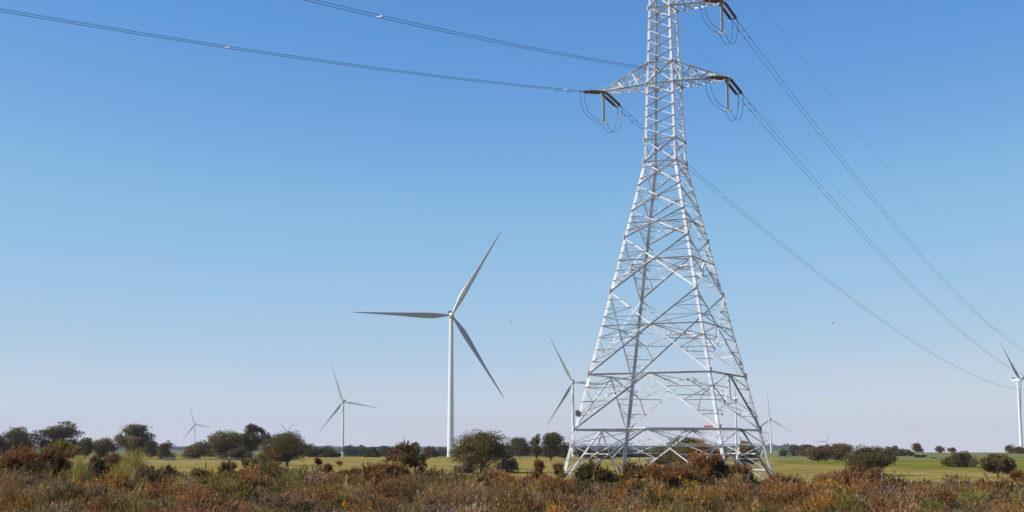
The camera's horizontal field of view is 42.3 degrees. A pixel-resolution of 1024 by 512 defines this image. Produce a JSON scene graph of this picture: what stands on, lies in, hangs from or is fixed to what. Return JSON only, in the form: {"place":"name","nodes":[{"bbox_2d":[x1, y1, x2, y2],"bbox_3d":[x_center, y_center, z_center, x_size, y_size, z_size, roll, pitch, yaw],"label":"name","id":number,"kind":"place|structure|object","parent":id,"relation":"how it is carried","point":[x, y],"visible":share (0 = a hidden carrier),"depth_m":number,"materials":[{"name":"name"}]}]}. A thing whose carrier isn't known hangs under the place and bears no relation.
{"place":"outdoors","nodes":[
{"label":"outdoors","id":0,"kind":"place"},
{"bbox_2d":[0,446,1023,509],"bbox_3d":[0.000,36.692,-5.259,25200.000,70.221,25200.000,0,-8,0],"label":"ground","id":1,"kind":"structure","parent":0,"point":[803,465],"depth_m":651.34,"materials":[{"name":"green plant"}]},
{"bbox_2d":[0,434,9,453],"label":"tree","id":2,"kind":"object","parent":1,"relation":"on","point":[2,444],"visible":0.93,"depth_m":890.06,"materials":[{"name":"green plant"}]},
{"bbox_2d":[0,471,36,490],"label":"shrub","id":3,"kind":"object","parent":1,"relation":"on","point":[16,477],"visible":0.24,"depth_m":55.01,"materials":[{"name":"brown plant"}]},
{"bbox_2d":[0,426,38,455],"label":"tree","id":4,"kind":"object","parent":1,"relation":"on","point":[17,437],"visible":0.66,"depth_m":913.89,"materials":[{"name":"green plant"}]},
{"bbox_2d":[0,442,61,479],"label":"shrub","id":5,"kind":"object","parent":1,"relation":"on","point":[19,457],"visible":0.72,"depth_m":70.50,"materials":[{"name":"brown plant"}]},
{"bbox_2d":[35,438,71,458],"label":"shrub","id":6,"kind":"object","parent":1,"relation":"on","point":[65,444],"visible":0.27,"depth_m":80.71,"materials":[{"name":"green plant"}]},
{"bbox_2d":[37,444,70,477],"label":"shrub","id":7,"kind":"object","parent":1,"relation":"on","point":[56,456],"visible":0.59,"depth_m":74.92,"materials":[{"name":"brown plant"}]},
{"bbox_2d":[32,420,84,448],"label":"tree","id":8,"kind":"object","parent":1,"relation":"on","point":[57,433],"visible":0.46,"depth_m":924.58,"materials":[{"name":"green plant"}]},
{"bbox_2d":[64,443,81,470],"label":"shrub","id":9,"kind":"object","parent":1,"relation":"on","point":[73,450],"visible":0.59,"depth_m":79.12,"materials":[{"name":"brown plant"}]},
{"bbox_2d":[65,452,96,483],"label":"grass tuft","id":10,"kind":"object","parent":1,"relation":"on","point":[79,471],"visible":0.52,"depth_m":65.02,"materials":[{"name":"green plant"}]},
{"bbox_2d":[76,437,93,458],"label":"tree","id":11,"kind":"object","parent":1,"relation":"on","point":[86,447],"visible":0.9,"depth_m":888.96,"materials":[{"name":"green plant"}]},
{"bbox_2d":[75,455,109,481],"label":"shrub","id":12,"kind":"object","parent":1,"relation":"on","point":[99,463],"visible":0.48,"depth_m":68.77,"materials":[{"name":"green plant"}]},
{"bbox_2d":[89,438,120,457],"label":"tree","id":13,"kind":"object","parent":1,"relation":"on","point":[101,446],"visible":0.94,"depth_m":965.68,"materials":[{"name":"green plant"}]},
{"bbox_2d":[103,451,139,474],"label":"shrub","id":14,"kind":"object","parent":1,"relation":"on","point":[113,457],"visible":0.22,"depth_m":78.62,"materials":[{"name":"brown plant"}]},
{"bbox_2d":[102,460,144,486],"bbox_3d":[-16.703,9.652,56.995,2.911,1.912,2.633,0,-8,0],"label":"grass tuft","id":15,"kind":"object","parent":1,"relation":"on","point":[121,471],"visible":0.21,"depth_m":57.20,"materials":[{"name":"green plant"}]},
{"bbox_2d":[113,423,156,458],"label":"tree","id":16,"kind":"object","parent":1,"relation":"on","point":[138,434],"visible":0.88,"depth_m":886.77,"materials":[{"name":"green plant"}]},
{"bbox_2d":[112,446,165,485],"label":"grass tuft","id":17,"kind":"object","parent":1,"relation":"on","point":[135,463],"visible":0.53,"depth_m":65.01,"materials":[{"name":"green plant"}]},
{"bbox_2d":[136,439,158,458],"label":"tree","id":18,"kind":"object","parent":1,"relation":"on","point":[149,447],"visible":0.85,"depth_m":868.26,"materials":[{"name":"green plant"}]},
{"bbox_2d":[154,440,176,459],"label":"tree","id":19,"kind":"object","parent":1,"relation":"on","point":[164,451],"visible":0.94,"depth_m":848.20,"materials":[{"name":"green plant"}]},
{"bbox_2d":[166,473,199,488],"bbox_3d":[-13.802,9.654,55.255,1.800,1.292,1.969,0,-8,0],"label":"grass tuft","id":20,"kind":"object","parent":1,"relation":"on","point":[181,480],"visible":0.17,"depth_m":55.22,"materials":[{"name":"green plant"}]},
{"bbox_2d":[180,440,214,458],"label":"tree","id":21,"kind":"object","parent":1,"relation":"on","point":[199,449],"visible":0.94,"depth_m":887.96,"materials":[{"name":"green plant"}]},
{"bbox_2d":[187,467,214,478],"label":"shrub","id":22,"kind":"object","parent":1,"relation":"on","point":[194,471],"visible":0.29,"depth_m":74.80,"materials":[{"name":"brown plant"}]},
{"bbox_2d":[213,459,237,475],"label":"shrub","id":23,"kind":"object","parent":1,"relation":"on","point":[225,465],"visible":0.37,"depth_m":72.95,"materials":[{"name":"brown plant"}]},
{"bbox_2d":[206,429,245,459],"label":"tree","id":24,"kind":"object","parent":1,"relation":"on","point":[222,444],"visible":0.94,"depth_m":847.72,"materials":[{"name":"green plant"}]},
{"bbox_2d":[221,444,253,459],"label":"tree","id":25,"kind":"object","parent":1,"relation":"on","point":[238,453],"visible":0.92,"depth_m":817.72,"materials":[{"name":"green plant"}]},
{"bbox_2d":[238,423,270,454],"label":"tree","id":26,"kind":"object","parent":1,"relation":"on","point":[251,438],"visible":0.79,"depth_m":870.26,"materials":[{"name":"green plant"}]},
{"bbox_2d":[235,454,285,477],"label":"shrub","id":27,"kind":"object","parent":1,"relation":"on","point":[247,462],"visible":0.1,"depth_m":70.91,"materials":[{"name":"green plant"}]},
{"bbox_2d":[257,462,285,477],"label":"shrub","id":28,"kind":"object","parent":1,"relation":"on","point":[266,469],"visible":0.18,"depth_m":66.98,"materials":[{"name":"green plant"}]},
{"bbox_2d":[254,491,312,511],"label":"shrub","id":29,"kind":"object","parent":1,"relation":"on","point":[276,502],"visible":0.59,"depth_m":41.10,"materials":[{"name":"brown plant"}]},
{"bbox_2d":[257,430,313,463],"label":"tree","id":30,"kind":"object","parent":1,"relation":"on","point":[286,446],"visible":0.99,"depth_m":590.52,"materials":[{"name":"green plant"}]},
{"bbox_2d":[305,447,320,456],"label":"tree","id":31,"kind":"object","parent":1,"relation":"on","point":[316,450],"visible":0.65,"depth_m":1015.93,"materials":[{"name":"green plant"}]},
{"bbox_2d":[317,445,342,456],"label":"tree","id":32,"kind":"object","parent":1,"relation":"on","point":[326,451],"visible":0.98,"depth_m":1014.46,"materials":[{"name":"green plant"}]},
{"bbox_2d":[318,364,376,456],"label":"wind turbine","id":33,"kind":"object","parent":1,"relation":"on","point":[337,409],"visible":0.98,"depth_m":2713.65,"materials":[{"name":"white paint"}]},
{"bbox_2d":[340,444,360,456],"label":"tree","id":34,"kind":"object","parent":1,"relation":"on","point":[350,449],"visible":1,"depth_m":2270.05,"materials":[{"name":"green plant"}]},
{"bbox_2d":[348,461,387,476],"bbox_3d":[-6.982,10.987,65.310,2.615,1.786,2.716,0,-8,0],"label":"shrub","id":35,"kind":"object","parent":1,"relation":"on","point":[368,467],"visible":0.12,"depth_m":64.80,"materials":[{"name":"brown plant"}]},
{"bbox_2d":[363,446,381,456],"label":"tree","id":36,"kind":"object","parent":1,"relation":"on","point":[372,451],"visible":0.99,"depth_m":1026.17,"materials":[{"name":"green plant"}]},
{"bbox_2d":[365,473,391,485],"bbox_3d":[-5.925,9.921,57.036,2.074,1.289,1.378,0,-8,0],"label":"shrub","id":37,"kind":"object","parent":1,"relation":"on","point":[378,478],"visible":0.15,"depth_m":56.90,"materials":[{"name":"brown plant"}]},
{"bbox_2d":[377,445,391,455],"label":"tree","id":38,"kind":"object","parent":1,"relation":"on","point":[383,450],"visible":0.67,"depth_m":2267.82,"materials":[{"name":"green plant"}]},
{"bbox_2d":[373,459,416,477],"bbox_3d":[-5.798,10.886,64.901,2.570,1.950,2.019,0,-8,0],"label":"shrub","id":39,"kind":"object","parent":1,"relation":"on","point":[388,466],"visible":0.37,"depth_m":64.71,"materials":[{"name":"brown plant"}]},
{"bbox_2d":[382,440,417,472],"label":"shrub","id":40,"kind":"object","parent":1,"relation":"on","point":[406,449],"visible":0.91,"depth_m":66.96,"materials":[{"name":"brown plant"}]},
{"bbox_2d":[409,453,431,475],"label":"shrub","id":41,"kind":"object","parent":1,"relation":"on","point":[421,460],"visible":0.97,"depth_m":67.05,"materials":[{"name":"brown plant"}]},
{"bbox_2d":[401,472,443,484],"bbox_3d":[-4.266,10.617,61.155,2.281,1.349,2.676,2,-8,-12],"label":"shrub","id":42,"kind":"object","parent":1,"relation":"on","point":[425,477],"visible":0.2,"depth_m":61.18,"materials":[{"name":"brown plant"}]},
{"bbox_2d":[355,230,503,456],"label":"wind turbine","id":43,"kind":"object","parent":1,"relation":"on","point":[465,335],"visible":0.94,"depth_m":1081.20,"materials":[{"name":"white paint"}]},
{"bbox_2d":[422,446,438,456],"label":"tree","id":44,"kind":"object","parent":1,"relation":"on","point":[431,451],"visible":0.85,"depth_m":1016.58,"materials":[{"name":"green plant"}]},
{"bbox_2d":[452,460,476,472],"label":"bush","id":45,"kind":"object","parent":1,"relation":"on","point":[467,469],"visible":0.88,"depth_m":432.82,"materials":[{"name":"green plant"}]},
{"bbox_2d":[456,470,498,479],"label":"shrub","id":46,"kind":"object","parent":1,"relation":"on","point":[490,475],"visible":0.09,"depth_m":76.74,"materials":[{"name":"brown plant"}]},
{"bbox_2d":[446,428,514,471],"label":"tree","id":47,"kind":"object","parent":1,"relation":"on","point":[483,448],"visible":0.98,"depth_m":437.55,"materials":[{"name":"green plant"}]},
{"bbox_2d":[158,442,803,456],"bbox_3d":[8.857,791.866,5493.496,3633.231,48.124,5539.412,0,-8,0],"label":"distant woods","id":48,"kind":"object","parent":1,"relation":"on","point":[759,453],"visible":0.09,"depth_m":6232.66,"materials":[{"name":"green plant"}]},
{"bbox_2d":[486,465,515,480],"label":"shrub","id":49,"kind":"object","parent":1,"relation":"on","point":[502,473],"visible":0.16,"depth_m":78.69,"materials":[{"name":"brown plant"}]},
{"bbox_2d":[497,441,515,457],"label":"tree","id":50,"kind":"object","parent":1,"relation":"on","point":[510,451],"visible":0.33,"depth_m":886.40,"materials":[{"name":"green plant"}]},
{"bbox_2d":[496,455,518,472],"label":"tree","id":51,"kind":"object","parent":1,"relation":"on","point":[509,464],"visible":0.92,"depth_m":433.01,"materials":[{"name":"green plant"}]},
{"bbox_2d":[0,459,1023,511],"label":"heath scrub","id":52,"kind":"object","parent":1,"relation":"on","point":[65,493],"visible":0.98,"depth_m":39.83,"materials":[{"name":"brown plant"}]},
{"bbox_2d":[510,436,531,457],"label":"tree","id":53,"kind":"object","parent":1,"relation":"on","point":[521,446],"visible":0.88,"depth_m":945.78,"materials":[{"name":"green plant"}]},
{"bbox_2d":[529,434,541,460],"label":"tree","id":54,"kind":"object","parent":1,"relation":"on","point":[534,448],"visible":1,"depth_m":789.89,"materials":[{"name":"green plant"}]},
{"bbox_2d":[527,458,546,481],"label":"shrub","id":55,"kind":"object","parent":1,"relation":"on","point":[538,468],"visible":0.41,"depth_m":82.72,"materials":[{"name":"brown plant"}]},
{"bbox_2d":[539,432,566,460],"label":"tree","id":56,"kind":"object","parent":1,"relation":"on","point":[552,442],"visible":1,"depth_m":788.95,"materials":[{"name":"green plant"}]},
{"bbox_2d":[552,462,569,479],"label":"shrub","id":57,"kind":"object","parent":1,"relation":"on","point":[559,468],"visible":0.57,"depth_m":82.75,"materials":[{"name":"brown plant"}]},
{"bbox_2d":[557,442,570,459],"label":"tree","id":58,"kind":"object","parent":1,"relation":"on","point":[565,449],"visible":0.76,"depth_m":838.72,"materials":[{"name":"green plant"}]},
{"bbox_2d":[143,461,1010,480],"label":"wire fence","id":59,"kind":"object","parent":1,"relation":"on","point":[287,463],"visible":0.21,"depth_m":106.50,"materials":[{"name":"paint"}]},
{"bbox_2d":[571,447,595,458],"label":"tree","id":60,"kind":"object","parent":1,"relation":"on","point":[579,451],"visible":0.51,"depth_m":888.30,"materials":[{"name":"green plant"}]},
{"bbox_2d":[547,338,621,456],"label":"wind turbine","id":61,"kind":"object","parent":1,"relation":"on","point":[573,382],"visible":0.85,"depth_m":2104.79,"materials":[{"name":"white paint"}]},
{"bbox_2d":[572,457,622,486],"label":"shrub","id":62,"kind":"object","parent":1,"relation":"on","point":[600,473],"visible":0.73,"depth_m":86.50,"materials":[{"name":"green plant"}]},
{"bbox_2d":[593,448,615,458],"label":"tree","id":63,"kind":"object","parent":1,"relation":"on","point":[600,456],"visible":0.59,"depth_m":867.69,"materials":[{"name":"green plant"}]},
{"bbox_2d":[614,448,636,457],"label":"tree","id":64,"kind":"object","parent":1,"relation":"on","point":[622,451],"visible":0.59,"depth_m":984.76,"materials":[{"name":"green plant"}]},
{"bbox_2d":[610,457,647,483],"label":"shrub","id":65,"kind":"object","parent":1,"relation":"on","point":[624,473],"visible":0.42,"depth_m":90.47,"materials":[{"name":"green plant"}]},
{"bbox_2d":[612,477,646,488],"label":"shrub","id":66,"kind":"object","parent":1,"relation":"on","point":[622,483],"visible":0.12,"depth_m":72.66,"materials":[{"name":"brown plant"}]},
{"bbox_2d":[645,445,676,464],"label":"tree","id":67,"kind":"object","parent":1,"relation":"on","point":[659,460],"visible":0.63,"depth_m":630.20,"materials":[{"name":"green plant"}]},
{"bbox_2d":[624,460,708,489],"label":"shrub","id":68,"kind":"object","parent":1,"relation":"on","point":[666,472],"visible":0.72,"depth_m":85.85,"materials":[{"name":"brown plant"}]},
{"bbox_2d":[563,0,773,479],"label":"transmission tower","id":69,"kind":"structure","parent":1,"relation":"on","point":[634,380],"depth_m":101.25,"materials":[{"name":"metal"}]},
{"bbox_2d":[580,90,604,94],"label":"tension insulator","id":70,"kind":"object","parent":69,"relation":"attached to","point":[590,92],"visible":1,"depth_m":103.69,"materials":[{"name":"ceramic"}]},
{"bbox_2d":[0,9,582,92],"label":"overhead conductor","id":71,"kind":"object","parent":70,"relation":"attached to","point":[566,90],"visible":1,"depth_m":77.91,"materials":[{"name":"metal"}]},
{"bbox_2d":[600,93,607,123],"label":"post insulator","id":72,"kind":"object","parent":69,"relation":"hanging from","point":[603,108],"visible":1,"depth_m":104.81,"materials":[{"name":"ceramic"}]},
{"bbox_2d":[602,93,622,109],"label":"tension insulator","id":73,"kind":"object","parent":69,"relation":"attached to","point":[613,99],"visible":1,"depth_m":106.53,"materials":[{"name":"ceramic"}]},
{"bbox_2d":[620,109,1018,389],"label":"overhead conductor","id":74,"kind":"object","parent":73,"relation":"attached to","point":[788,248],"visible":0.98,"depth_m":148.96,"materials":[{"name":"metal"}]},
{"bbox_2d":[705,74,728,80],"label":"tension insulator","id":75,"kind":"object","parent":69,"relation":"attached to","point":[716,77],"visible":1,"depth_m":99.39,"materials":[{"name":"ceramic"}]},
{"bbox_2d":[304,0,705,77],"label":"overhead conductor","id":76,"kind":"object","parent":75,"relation":"attached to","point":[692,75],"visible":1,"depth_m":78.67,"materials":[{"name":"metal"}]},
{"bbox_2d":[719,2,725,33],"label":"post insulator","id":77,"kind":"object","parent":69,"relation":"hanging from","point":[721,18],"visible":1,"depth_m":101.50,"materials":[{"name":"ceramic"}]},
{"bbox_2d":[700,0,737,44],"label":"jumper cable","id":78,"kind":"object","parent":77,"relation":"hanging from","point":[718,29],"visible":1,"depth_m":101.37,"materials":[{"name":"metal"}]},
{"bbox_2d":[724,79,731,111],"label":"post insulator","id":79,"kind":"object","parent":69,"relation":"hanging from","point":[727,93],"visible":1,"depth_m":100.51,"materials":[{"name":"ceramic"}]},
{"bbox_2d":[719,3,737,22],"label":"tension insulator","id":80,"kind":"object","parent":69,"relation":"attached to","point":[730,11],"visible":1,"depth_m":103.25,"materials":[{"name":"ceramic"}]},
{"bbox_2d":[733,22,1019,348],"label":"overhead conductor","id":81,"kind":"object","parent":80,"relation":"attached to","point":[846,163],"visible":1,"depth_m":131.95,"materials":[{"name":"metal"}]},
{"bbox_2d":[724,79,743,96],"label":"tension insulator","id":82,"kind":"object","parent":69,"relation":"attached to","point":[735,86],"visible":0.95,"depth_m":102.21,"materials":[{"name":"ceramic"}]},
{"bbox_2d":[738,96,1023,374],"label":"overhead conductor","id":83,"kind":"object","parent":82,"relation":"attached to","point":[847,215],"visible":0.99,"depth_m":129.78,"materials":[{"name":"metal"}]},
{"bbox_2d":[659,436,709,464],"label":"tree","id":84,"kind":"object","parent":1,"relation":"on","point":[681,450],"visible":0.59,"depth_m":610.92,"materials":[{"name":"green plant"}]},
{"bbox_2d":[665,447,713,485],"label":"shrub","id":85,"kind":"object","parent":1,"relation":"on","point":[698,458],"visible":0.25,"depth_m":90.68,"materials":[{"name":"brown plant"}]},
{"bbox_2d":[687,438,728,478],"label":"shrub","id":86,"kind":"object","parent":1,"relation":"on","point":[691,450],"visible":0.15,"depth_m":94.42,"materials":[{"name":"brown plant"}]},
{"bbox_2d":[702,452,732,488],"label":"shrub","id":87,"kind":"object","parent":1,"relation":"on","point":[716,461],"visible":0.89,"depth_m":88.66,"materials":[{"name":"brown plant"}]},
{"bbox_2d":[709,371,761,451],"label":"wind turbine","id":88,"kind":"object","parent":1,"relation":"on","point":[736,440],"visible":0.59,"depth_m":2980.64,"materials":[{"name":"white paint"}]},
{"bbox_2d":[732,440,758,465],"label":"tree","id":89,"kind":"object","parent":1,"relation":"on","point":[746,449],"visible":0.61,"depth_m":591.55,"materials":[{"name":"green plant"}]},
{"bbox_2d":[729,460,763,485],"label":"shrub","id":90,"kind":"object","parent":1,"relation":"on","point":[740,468],"visible":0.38,"depth_m":90.39,"materials":[{"name":"brown plant"}]},
{"bbox_2d":[749,393,791,452],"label":"wind turbine","id":91,"kind":"object","parent":1,"relation":"on","point":[770,419],"visible":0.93,"depth_m":3867.98,"materials":[{"name":"white paint"}]},
{"bbox_2d":[767,471,804,484],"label":"shrub","id":92,"kind":"object","parent":1,"relation":"on","point":[779,475],"visible":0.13,"depth_m":82.52,"materials":[{"name":"brown plant"}]},
{"bbox_2d":[786,444,797,455],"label":"tree","id":93,"kind":"object","parent":1,"relation":"on","point":[791,448],"visible":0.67,"depth_m":1334.40,"materials":[{"name":"green plant"}]},
{"bbox_2d":[793,443,815,455],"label":"tree","id":94,"kind":"object","parent":1,"relation":"on","point":[800,449],"visible":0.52,"depth_m":1281.65,"materials":[{"name":"green plant"}]},
{"bbox_2d":[802,445,832,461],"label":"tree","id":95,"kind":"object","parent":1,"relation":"on","point":[821,452],"visible":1,"depth_m":709.71,"materials":[{"name":"green plant"}]},
{"bbox_2d":[810,471,841,485],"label":"shrub","id":96,"kind":"object","parent":1,"relation":"on","point":[823,476],"visible":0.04,"depth_m":86.71,"materials":[{"name":"brown plant"}]},
{"bbox_2d":[824,442,854,460],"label":"tree","id":97,"kind":"object","parent":1,"relation":"on","point":[839,451],"visible":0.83,"depth_m":747.35,"materials":[{"name":"green plant"}]},
{"bbox_2d":[812,461,880,488],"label":"shrub","id":98,"kind":"object","parent":1,"relation":"on","point":[845,471],"visible":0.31,"depth_m":90.90,"materials":[{"name":"brown plant"}]},
{"bbox_2d":[842,444,898,472],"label":"tree","id":99,"kind":"object","parent":1,"relation":"on","point":[867,457],"visible":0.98,"depth_m":392.51,"materials":[{"name":"green plant"}]},
{"bbox_2d":[859,465,886,483],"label":"shrub","id":100,"kind":"object","parent":1,"relation":"on","point":[875,470],"visible":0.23,"depth_m":92.36,"materials":[{"name":"brown plant"}]},
{"bbox_2d":[891,448,914,455],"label":"tree","id":101,"kind":"object","parent":1,"relation":"on","point":[903,452],"visible":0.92,"depth_m":1035.09,"materials":[{"name":"green plant"}]},
{"bbox_2d":[940,450,979,466],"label":"tree","id":102,"kind":"object","parent":1,"relation":"on","point":[956,459],"visible":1,"depth_m":551.26,"materials":[{"name":"green plant"}]},
{"bbox_2d":[978,452,1016,477],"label":"tree","id":103,"kind":"object","parent":1,"relation":"on","point":[991,463],"visible":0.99,"depth_m":369.44,"materials":[{"name":"green plant"}]},
{"bbox_2d":[1000,342,1023,447],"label":"wind turbine","id":104,"kind":"object","parent":1,"relation":"on","point":[1019,411],"visible":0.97,"depth_m":2036.84,"materials":[{"name":"white paint"}]},
{"bbox_2d":[1007,468,1023,488],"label":"shrub","id":105,"kind":"object","parent":1,"relation":"on","point":[1018,475],"visible":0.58,"depth_m":72.95,"materials":[{"name":"brown plant"}]},
{"bbox_2d":[1010,446,1023,453],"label":"tree","id":106,"kind":"object","parent":1,"relation":"on","point":[1017,450],"visible":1,"depth_m":1284.21,"materials":[{"name":"green plant"}]},
{"bbox_2d":[0,0,1023,451],"label":"sky","id":107,"kind":"structure","parent":0,"point":[205,230],"materials":[{"name":"blue"}]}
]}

